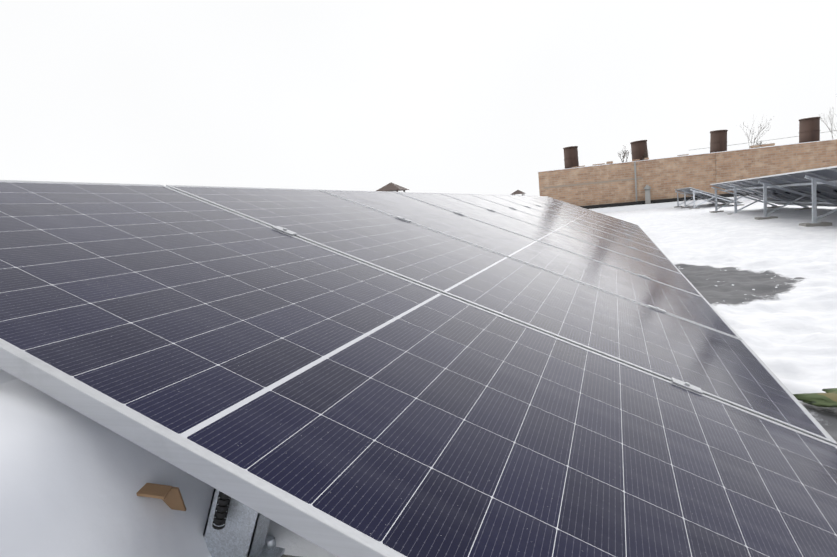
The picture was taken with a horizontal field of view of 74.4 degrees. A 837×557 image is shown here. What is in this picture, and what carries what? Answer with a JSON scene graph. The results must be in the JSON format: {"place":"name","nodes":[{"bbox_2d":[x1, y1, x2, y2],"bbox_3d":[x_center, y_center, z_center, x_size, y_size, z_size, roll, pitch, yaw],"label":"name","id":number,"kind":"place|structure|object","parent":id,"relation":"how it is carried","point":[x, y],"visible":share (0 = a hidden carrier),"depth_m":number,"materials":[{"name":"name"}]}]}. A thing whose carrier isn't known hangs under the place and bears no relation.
{"place":"outdoors","nodes":[
{"label":"outdoors","id":0,"kind":"place"},
{"bbox_2d":[0,199,836,556],"bbox_3d":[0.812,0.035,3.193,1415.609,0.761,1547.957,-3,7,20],"label":"roof","id":1,"kind":"structure","parent":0,"point":[72,481],"depth_m":0.87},
{"bbox_2d":[136,483,185,510],"bbox_3d":[-0.375,0.322,0.799,0.060,0.060,0.049,-5,6,5],"label":"cardboard scrap","id":2,"kind":"object","parent":1,"relation":"on","point":[170,497],"visible":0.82,"depth_m":0.79,"materials":[{"name":"brown cardboard"}]},
{"bbox_2d":[376,182,408,191],"bbox_3d":[-0.439,-1.022,10.185,0.521,1.500,0.521,-3,7,20],"label":"roof vent","id":3,"kind":"object","parent":1,"relation":"on","point":[391,187],"visible":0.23,"depth_m":9.98,"materials":[{"name":"metal"}]},
{"bbox_2d":[510,190,525,195],"bbox_3d":[3.529,-2.383,19.290,0.496,1.442,0.496,-3,7,20],"label":"roof vent","id":4,"kind":"object","parent":1,"relation":"on","point":[518,192],"visible":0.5,"depth_m":19.08,"materials":[{"name":"metal"}]},
{"bbox_2d":[644,185,650,203],"bbox_3d":[14.502,-5.164,34.862,0.468,1.500,0.480,-3,7,20],"label":"vent pipe","id":5,"kind":"object","parent":1,"relation":"on","point":[647,188],"depth_m":34.73,"materials":[{"name":"grey metal"}]},
{"bbox_2d":[538,139,836,211],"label":"brick wall","id":6,"kind":"structure","parent":1,"relation":"on","point":[608,186],"depth_m":34.54,"materials":[{"name":"brown brick"}]},
{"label":"upper roof snow","id":7,"kind":"object","parent":6,"relation":"on","visible":0},
{"bbox_2d":[563,146,578,168],"bbox_3d":[10.541,-8.224,38.016,1.018,1.656,1.014,-3,7,20],"label":"vent stack","id":8,"kind":"object","parent":7,"relation":"on","point":[570,156],"visible":0.69,"depth_m":37.61,"materials":[{"name":"metal"}]},
{"bbox_2d":[618,145,630,161],"bbox_3d":[13.492,-8.149,36.071,0.892,1.224,0.741,-9,8,-30],"label":"bare shrub","id":9,"kind":"object","parent":7,"relation":"on","point":[624,155],"visible":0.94,"depth_m":36.14,"materials":[{"name":"grey plant"}]},
{"bbox_2d":[630,140,647,160],"bbox_3d":[14.662,-8.340,36.545,1.111,1.521,1.076,-3,7,20],"label":"vent stack","id":10,"kind":"object","parent":7,"relation":"on","point":[638,149],"visible":0.71,"depth_m":36.12,"materials":[{"name":"metal"}]},
{"bbox_2d":[710,130,727,152],"bbox_3d":[19.030,-8.579,34.957,1.061,1.575,1.016,-3,7,20],"label":"vent stack","id":11,"kind":"object","parent":7,"relation":"on","point":[718,140],"visible":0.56,"depth_m":34.57,"materials":[{"name":"metal"}]},
{"bbox_2d":[739,118,771,147],"bbox_3d":[23.244,-10.024,38.100,2.272,2.754,2.240,-3,7,20],"label":"bare tree","id":12,"kind":"object","parent":7,"relation":"on","point":[758,131],"visible":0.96,"depth_m":37.94,"materials":[{"name":"grey plant"}]},
{"bbox_2d":[799,117,819,142],"bbox_3d":[23.606,-8.841,33.291,1.103,1.639,1.106,-3,7,20],"label":"vent stack","id":13,"kind":"object","parent":7,"relation":"on","point":[809,129],"visible":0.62,"depth_m":32.88,"materials":[{"name":"metal"}]},
{"bbox_2d":[693,130,836,149],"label":"wire","id":14,"kind":"object","parent":13,"relation":"attached to","point":[766,140],"visible":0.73,"depth_m":34.16,"materials":[{"name":"grey metal"}]},
{"bbox_2d":[818,93,836,136],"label":"bare tree","id":15,"kind":"object","parent":7,"relation":"on","point":[830,122],"visible":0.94,"depth_m":37.37,"materials":[{"name":"grey plant"}]},
{"bbox_2d":[674,189,743,208],"bbox_3d":[14.411,-4.075,27.789,2.149,0.954,7.104,-3,7,20],"label":"solar panel rack","id":16,"kind":"object","parent":1,"relation":"on","point":[694,197],"visible":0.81,"depth_m":27.73,"materials":[{"name":"metal"}]},
{"bbox_2d":[674,187,742,202],"bbox_3d":[14.455,-4.195,27.848,2.110,0.920,6.940,-3,7,20],"label":"solar array row","id":17,"kind":"object","parent":16,"relation":"on","point":[689,190],"visible":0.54,"depth_m":27.30,"materials":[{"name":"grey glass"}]},
{"bbox_2d":[709,175,836,226],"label":"solar panel rack","id":18,"kind":"object","parent":1,"relation":"on","point":[815,182],"visible":0.85,"depth_m":13.18,"materials":[{"name":"metal"}]},
{"bbox_2d":[710,166,836,206],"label":"solar array row","id":19,"kind":"object","parent":18,"relation":"on","point":[827,192],"visible":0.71,"depth_m":13.03,"materials":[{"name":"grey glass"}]},
{"bbox_2d":[793,388,836,406],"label":"green cloth","id":20,"kind":"object","parent":1,"relation":"on","point":[828,398],"visible":0.9,"depth_m":1.99,"materials":[{"name":"green fabric"}]},
{"bbox_2d":[0,0,836,195],"label":"sky","id":21,"kind":"structure","parent":0,"point":[485,97],"materials":[{"name":"white"}]},
{"bbox_3d":[-0.181,0.596,0.959,0.460,0.330,0.472,-3,7,20],"label":"concrete ballast block","id":22,"kind":"object","parent":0,"visible":0},
{"bbox_2d":[203,488,284,556],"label":"mounting bracket","id":23,"kind":"object","parent":22,"relation":"on","point":[243,532],"visible":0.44,"depth_m":0.85,"materials":[{"name":"metal"}]},
{"bbox_2d":[212,491,230,529],"bbox_3d":[-0.288,0.319,0.818,0.054,0.109,0.019,-4,7,14],"label":"bolt","id":24,"kind":"object","parent":23,"relation":"attached to","point":[222,507],"visible":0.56,"depth_m":0.82,"materials":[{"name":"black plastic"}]},
{"bbox_2d":[264,520,336,556],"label":"snow cap block","id":25,"kind":"structure","parent":22,"relation":"on","point":[292,543],"depth_m":0.89,"materials":[{"name":"white snow"}]},
{"bbox_3d":[1.948,-0.609,7.112,2.149,0.954,13.958,-3,7,20],"label":"mounting structure","id":26,"kind":"object","parent":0,"visible":0},
{"bbox_2d":[0,180,836,556],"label":"solar array","id":27,"kind":"object","parent":26,"relation":"on","point":[372,374],"visible":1,"depth_m":1.10,"materials":[{"name":"blue glass"}]}
]}

